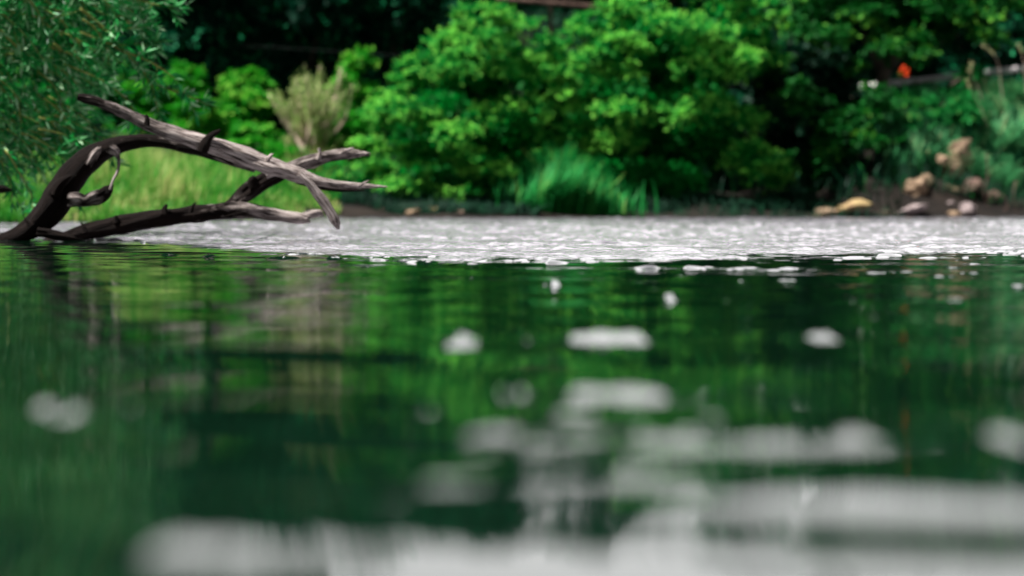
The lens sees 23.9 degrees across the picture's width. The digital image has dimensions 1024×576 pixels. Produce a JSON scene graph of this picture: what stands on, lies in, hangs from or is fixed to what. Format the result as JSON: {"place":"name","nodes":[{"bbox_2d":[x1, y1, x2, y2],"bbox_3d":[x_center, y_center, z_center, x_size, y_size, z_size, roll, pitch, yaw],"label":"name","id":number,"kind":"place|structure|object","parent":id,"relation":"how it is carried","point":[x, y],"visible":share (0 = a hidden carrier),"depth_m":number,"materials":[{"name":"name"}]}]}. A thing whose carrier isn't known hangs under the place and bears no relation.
{"place":"outdoors","nodes":[
{"label":"outdoors","id":0,"kind":"place"},
{"bbox_2d":[0,216,1023,575],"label":"river","id":1,"kind":"structure","parent":0,"point":[598,396],"depth_m":2.71,"materials":[{"name":"liquid"}]},
{"bbox_2d":[0,185,12,192],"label":"broken branch","id":2,"kind":"object","parent":1,"relation":"on","point":[4,189],"visible":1,"depth_m":14.97,"materials":[{"name":"brown wood"}]},
{"bbox_2d":[0,93,387,240],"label":"fallen tree","id":3,"kind":"object","parent":1,"relation":"in","point":[62,195],"visible":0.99,"depth_m":13.70,"materials":[{"name":"wood"}]},
{"bbox_2d":[42,147,370,239],"bbox_3d":[-1.819,-0.515,14.204,1.995,0.620,0.428,0,2,0],"label":"driftwood log","id":4,"kind":"object","parent":1,"relation":"in","point":[236,205],"visible":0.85,"depth_m":14.12,"materials":[{"name":"wood"}]},
{"bbox_2d":[1,24,1023,223],"bbox_3d":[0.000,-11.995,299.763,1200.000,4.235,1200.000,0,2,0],"label":"ground","id":5,"kind":"structure","parent":0,"point":[939,206],"depth_m":34.09,"materials":[{"name":"soil"}]},
{"bbox_2d":[0,40,139,152],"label":"bush","id":6,"kind":"object","parent":5,"relation":"on","point":[123,74],"visible":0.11,"depth_m":41.21,"materials":[{"name":"green plant"}]},
{"bbox_2d":[9,0,161,158],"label":"forest tree","id":7,"kind":"object","parent":5,"relation":"on","point":[117,118],"visible":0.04,"depth_m":44.21,"materials":[{"name":"green plant"}]},
{"bbox_2d":[0,0,217,216],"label":"willow tree","id":8,"kind":"object","parent":5,"relation":"on","point":[48,21],"visible":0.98,"depth_m":15.98,"materials":[{"name":"green plant"}]},
{"bbox_2d":[52,110,172,156],"bbox_3d":[-6.181,-2.161,37.731,2.252,1.270,1.313,1,2,20],"label":"shaded bush","id":9,"kind":"object","parent":5,"relation":"on","point":[107,129],"visible":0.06,"depth_m":37.63,"materials":[{"name":"green plant"}]},
{"bbox_2d":[102,59,226,159],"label":"bush","id":10,"kind":"object","parent":5,"relation":"on","point":[174,106],"visible":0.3,"depth_m":40.96,"materials":[{"name":"green plant"}]},
{"bbox_2d":[94,0,280,157],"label":"forest tree","id":11,"kind":"object","parent":5,"relation":"on","point":[214,22],"visible":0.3,"depth_m":44.29,"materials":[{"name":"green plant"}]},
{"bbox_2d":[98,0,276,45],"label":"forest tree","id":12,"kind":"object","parent":5,"relation":"on","point":[267,6],"depth_m":48.55,"materials":[{"name":"green plant"}]},
{"bbox_2d":[0,133,387,222],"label":"grass","id":13,"kind":"structure","parent":5,"relation":"on","point":[156,180],"depth_m":29.08,"materials":[{"name":"green plant"}]},
{"bbox_2d":[188,65,292,144],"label":"round bush","id":14,"kind":"object","parent":5,"relation":"on","point":[248,107],"visible":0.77,"depth_m":40.88,"materials":[{"name":"green plant"}]},
{"bbox_2d":[143,7,344,49],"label":"forest tree","id":15,"kind":"object","parent":5,"relation":"on","point":[319,47],"depth_m":48.58,"materials":[{"name":"green plant"}]},
{"bbox_2d":[204,134,308,171],"bbox_3d":[-4.019,-1.771,36.394,1.762,1.101,1.217,1,2,30],"label":"meadow bush","id":16,"kind":"object","parent":5,"relation":"on","point":[263,146],"visible":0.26,"depth_m":36.34,"materials":[{"name":"green plant"}]},
{"bbox_2d":[217,0,383,137],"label":"forest tree","id":17,"kind":"object","parent":5,"relation":"on","point":[237,37],"visible":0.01,"depth_m":48.47,"materials":[{"name":"green plant"}]},
{"bbox_2d":[265,61,358,153],"bbox_3d":[-2.954,-2.411,36.996,1.269,2.200,1.174,2,3,44],"label":"dry shrub","id":18,"kind":"object","parent":5,"relation":"on","point":[317,121],"visible":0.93,"depth_m":36.84,"materials":[{"name":"beige plant"}]},
{"bbox_2d":[228,0,402,148],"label":"forest tree","id":19,"kind":"object","parent":5,"relation":"on","point":[298,24],"visible":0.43,"depth_m":44.86,"materials":[{"name":"green plant"}]},
{"bbox_2d":[305,151,389,199],"bbox_3d":[-2.584,-1.478,34.354,2.094,0.952,1.307,2,3,41],"label":"shore bush","id":20,"kind":"object","parent":5,"relation":"on","point":[339,176],"visible":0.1,"depth_m":34.22,"materials":[{"name":"green plant"}]},
{"bbox_2d":[322,43,396,171],"bbox_3d":[-2.535,-2.550,37.333,1.666,2.561,2.923,1,2,18],"label":"slender bush","id":21,"kind":"object","parent":5,"relation":"on","point":[354,125],"visible":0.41,"depth_m":37.70,"materials":[{"name":"green plant"}]},
{"bbox_2d":[321,0,444,130],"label":"forest tree","id":22,"kind":"object","parent":5,"relation":"on","point":[395,26],"visible":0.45,"depth_m":45.13,"materials":[{"name":"green plant"}]},
{"bbox_2d":[406,209,420,214],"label":"rock","id":23,"kind":"object","parent":5,"relation":"on","point":[410,211],"visible":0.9,"depth_m":32.42,"materials":[{"name":"beige stone"}]},
{"bbox_2d":[340,183,546,216],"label":"shore weeds","id":24,"kind":"object","parent":5,"relation":"on","point":[377,200],"visible":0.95,"depth_m":32.56,"materials":[{"name":"green plant"}]},
{"bbox_2d":[346,0,566,204],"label":"bush","id":25,"kind":"object","parent":5,"relation":"on","point":[471,137],"visible":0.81,"depth_m":33.62,"materials":[{"name":"green plant"}]},
{"bbox_2d":[423,0,510,56],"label":"forest tree","id":26,"kind":"object","parent":5,"relation":"on","point":[447,9],"visible":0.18,"depth_m":47.85,"materials":[{"name":"green plant"}]},
{"bbox_2d":[416,0,568,48],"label":"forest tree","id":27,"kind":"object","parent":5,"relation":"on","point":[522,8],"visible":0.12,"depth_m":47.72,"materials":[{"name":"green plant"}]},
{"bbox_2d":[496,0,601,36],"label":"pole rail","id":28,"kind":"object","parent":5,"relation":"on","point":[550,3],"visible":0.42,"depth_m":45.31,"materials":[{"name":"brown wood"}]},
{"bbox_2d":[485,139,657,216],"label":"reeds","id":29,"kind":"object","parent":5,"relation":"on","point":[556,185],"visible":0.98,"depth_m":32.87,"materials":[{"name":"green plant"}]},
{"bbox_2d":[554,0,606,21],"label":"forest tree","id":30,"kind":"object","parent":5,"relation":"on","point":[569,9],"visible":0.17,"depth_m":48.22,"materials":[{"name":"green plant"}]},
{"bbox_2d":[572,0,646,17],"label":"forest tree","id":31,"kind":"object","parent":5,"relation":"on","point":[605,1],"visible":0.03,"depth_m":48.82,"materials":[{"name":"green plant"}]},
{"bbox_2d":[227,3,1023,203],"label":"undergrowth","id":32,"kind":"object","parent":5,"relation":"on","point":[734,180],"visible":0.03,"depth_m":35.32,"materials":[{"name":"green plant"}]},
{"bbox_2d":[517,0,800,203],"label":"tall bush","id":33,"kind":"object","parent":5,"relation":"on","point":[620,104],"visible":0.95,"depth_m":34.37,"materials":[{"name":"green plant"}]},
{"bbox_2d":[644,0,742,104],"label":"forest tree","id":34,"kind":"object","parent":5,"relation":"on","point":[681,5],"visible":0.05,"depth_m":45.43,"materials":[{"name":"green plant"}]},
{"bbox_2d":[691,26,871,211],"bbox_3d":[3.805,-2.582,36.186,3.355,2.972,5.651,1,2,26],"label":"bush","id":35,"kind":"object","parent":5,"relation":"on","point":[819,69],"visible":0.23,"depth_m":37.04,"materials":[{"name":"green plant"}]},
{"bbox_2d":[729,7,870,131],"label":"forest tree","id":36,"kind":"object","parent":5,"relation":"on","point":[739,95],"depth_m":43.84,"materials":[{"name":"green plant"}]},
{"bbox_2d":[137,42,740,85],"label":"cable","id":37,"kind":"object","parent":36,"relation":"attached to","point":[296,48],"visible":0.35,"depth_m":43.87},
{"bbox_2d":[814,207,836,217],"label":"rock","id":38,"kind":"object","parent":5,"relation":"on","point":[827,212],"visible":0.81,"depth_m":33.30,"materials":[{"name":"beige stone"}]},
{"bbox_2d":[763,74,926,193],"bbox_3d":[4.848,-2.125,35.411,2.209,2.055,2.328,-1,2,-18],"label":"bush","id":39,"kind":"object","parent":5,"relation":"on","point":[834,129],"visible":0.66,"depth_m":35.02,"materials":[{"name":"green plant"}]},
{"bbox_2d":[836,199,871,214],"bbox_3d":[4.711,-1.125,33.574,0.582,0.227,0.372,-1,2,-14],"label":"rock","id":40,"kind":"object","parent":5,"relation":"on","point":[853,205],"visible":0.91,"depth_m":33.44,"materials":[{"name":"beige stone"}]},
{"bbox_2d":[836,39,913,94],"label":"forest tree","id":41,"kind":"object","parent":5,"relation":"on","point":[854,47],"visible":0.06,"depth_m":43.68,"materials":[{"name":"green plant"}]},
{"bbox_2d":[879,210,889,216],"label":"rock","id":42,"kind":"object","parent":5,"relation":"on","point":[884,215],"visible":0.58,"depth_m":33.53,"materials":[{"name":"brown stone"}]},
{"bbox_2d":[749,0,1023,112],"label":"leafy tree","id":43,"kind":"object","parent":5,"relation":"on","point":[894,33],"visible":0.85,"depth_m":36.67,"materials":[{"name":"green plant"}]},
{"bbox_2d":[896,204,928,215],"bbox_3d":[5.572,-1.082,33.706,0.479,0.180,0.341,0,2,0],"label":"rock","id":44,"kind":"object","parent":5,"relation":"on","point":[912,209],"visible":0.94,"depth_m":33.58,"materials":[{"name":"grey stone"}]},
{"bbox_2d":[896,56,929,88],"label":"forest tree","id":45,"kind":"object","parent":5,"relation":"on","point":[916,73],"visible":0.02,"depth_m":44.72,"materials":[{"name":"green plant"}]},
{"bbox_2d":[902,176,927,194],"bbox_3d":[5.758,-1.362,34.429,0.391,0.517,0.496,1,2,31],"label":"rock","id":46,"kind":"object","parent":5,"relation":"on","point":[919,184],"visible":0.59,"depth_m":34.23,"materials":[{"name":"beige stone"}]},
{"bbox_2d":[903,179,927,196],"bbox_3d":[5.729,-1.383,34.372,0.362,0.328,0.316,0,2,0],"label":"rock","id":47,"kind":"object","parent":46,"relation":"on","point":[913,188],"visible":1,"depth_m":34.25,"materials":[{"name":"beige stone"}]},
{"bbox_2d":[922,173,933,185],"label":"rock","id":48,"kind":"object","parent":5,"relation":"on","point":[927,175],"visible":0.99,"depth_m":34.38,"materials":[{"name":"beige stone"}]},
{"bbox_2d":[875,64,992,137],"bbox_3d":[6.338,-2.622,35.739,2.300,1.501,1.459,-1,2,-25],"label":"bank shrub","id":49,"kind":"object","parent":5,"relation":"on","point":[965,112],"visible":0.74,"depth_m":35.46,"materials":[{"name":"green plant"}]},
{"bbox_2d":[898,65,908,95],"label":"red flower","id":50,"kind":"object","parent":49,"relation":"attached to","point":[903,73],"visible":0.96,"depth_m":35.18,"materials":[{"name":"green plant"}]},
{"bbox_2d":[967,61,982,100],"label":"grass stalk","id":51,"kind":"object","parent":49,"relation":"on","point":[971,63],"depth_m":35.51,"materials":[{"name":"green plant"}]},
{"bbox_2d":[965,77,987,124],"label":"grass stalk","id":52,"kind":"object","parent":49,"relation":"attached to","point":[966,80],"depth_m":35.32,"materials":[{"name":"green plant"}]},
{"bbox_2d":[851,65,1023,96],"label":"rail fence","id":53,"kind":"object","parent":5,"relation":"on","point":[1006,70],"visible":0.21,"depth_m":38.14,"materials":[{"name":"grey wood"}]},
{"bbox_2d":[873,111,1023,207],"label":"bank grass","id":54,"kind":"structure","parent":5,"relation":"on","point":[903,174],"depth_m":34.59,"materials":[{"name":"green plant"}]},
{"bbox_2d":[937,154,948,164],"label":"rock","id":55,"kind":"object","parent":54,"relation":"on","point":[942,159],"visible":1,"depth_m":34.42,"materials":[{"name":"beige stone"}]},
{"bbox_2d":[880,81,1023,195],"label":"slope grass","id":56,"kind":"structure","parent":5,"relation":"on","point":[1006,172],"depth_m":34.97,"materials":[{"name":"green plant"}]},
{"bbox_2d":[982,43,1002,100],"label":"grass stalk","id":57,"kind":"object","parent":56,"relation":"on","point":[988,49],"depth_m":35.80,"materials":[{"name":"green plant"}]},
{"bbox_2d":[941,157,962,178],"bbox_3d":[6.294,-1.689,34.705,0.350,0.394,0.315,0,2,0],"label":"rock","id":58,"kind":"object","parent":5,"relation":"on","point":[957,165],"visible":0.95,"depth_m":34.58,"materials":[{"name":"beige stone"}]},
{"bbox_2d":[946,185,962,191],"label":"rock","id":59,"kind":"object","parent":5,"relation":"on","point":[955,186],"visible":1,"depth_m":34.38,"materials":[{"name":"brown stone"}]},
{"bbox_2d":[947,211,962,215],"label":"rock","id":60,"kind":"object","parent":5,"relation":"on","point":[954,213],"visible":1,"depth_m":33.83,"materials":[{"name":"beige stone"}]},
{"bbox_2d":[947,139,970,155],"bbox_3d":[6.425,-1.998,34.864,0.345,0.304,0.324,-1,2,-33],"label":"rock","id":61,"kind":"object","parent":5,"relation":"on","point":[962,143],"visible":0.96,"depth_m":34.73,"materials":[{"name":"beige stone"}]},
{"bbox_2d":[945,146,973,174],"bbox_3d":[6.456,-1.841,34.936,0.456,0.575,0.529,-1,2,-30],"label":"rock","id":62,"kind":"object","parent":5,"relation":"on","point":[960,155],"visible":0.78,"depth_m":34.69,"materials":[{"name":"beige stone"}]},
{"bbox_2d":[908,15,1015,90],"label":"forest tree","id":63,"kind":"object","parent":5,"relation":"on","point":[959,50],"visible":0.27,"depth_m":43.55,"materials":[{"name":"green plant"}]},
{"bbox_2d":[959,202,975,214],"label":"rock","id":64,"kind":"object","parent":5,"relation":"on","point":[967,208],"visible":1,"depth_m":33.81,"materials":[{"name":"grey stone"}]},
{"bbox_2d":[963,178,983,194],"bbox_3d":[6.568,-1.437,34.476,0.306,0.266,0.280,0,2,11],"label":"rock","id":65,"kind":"object","parent":5,"relation":"on","point":[978,187],"visible":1,"depth_m":34.38,"materials":[{"name":"brown stone"}]},
{"bbox_2d":[943,76,1023,163],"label":"pale grass","id":66,"kind":"structure","parent":5,"relation":"on","point":[995,88],"depth_m":35.63,"materials":[{"name":"green plant"}]},
{"bbox_2d":[984,155,988,208],"bbox_3d":[6.710,-1.488,34.169,0.086,0.793,0.023,0,2,0],"label":"root","id":67,"kind":"object","parent":5,"relation":"on","point":[987,178],"visible":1,"depth_m":34.16,"materials":[{"name":"brown wood"}]},
{"bbox_2d":[982,190,1000,202],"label":"rock","id":68,"kind":"object","parent":5,"relation":"on","point":[994,194],"visible":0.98,"depth_m":34.39,"materials":[{"name":"brown stone"}]},
{"bbox_2d":[973,13,1023,87],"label":"forest tree","id":69,"kind":"object","parent":5,"relation":"on","point":[1003,56],"visible":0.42,"depth_m":42.82,"materials":[{"name":"green plant"}]},
{"bbox_2d":[1013,181,1016,210],"bbox_3d":[7.116,-1.282,34.176,0.073,0.455,0.021,0,2,0],"label":"root","id":70,"kind":"object","parent":5,"relation":"on","point":[1013,193],"visible":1,"depth_m":34.17,"materials":[{"name":"brown wood"}]},
{"bbox_2d":[347,174,924,217],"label":"shore","id":71,"kind":"structure","parent":0,"point":[665,202],"depth_m":33.35,"materials":[{"name":"brown soil"}]}
]}

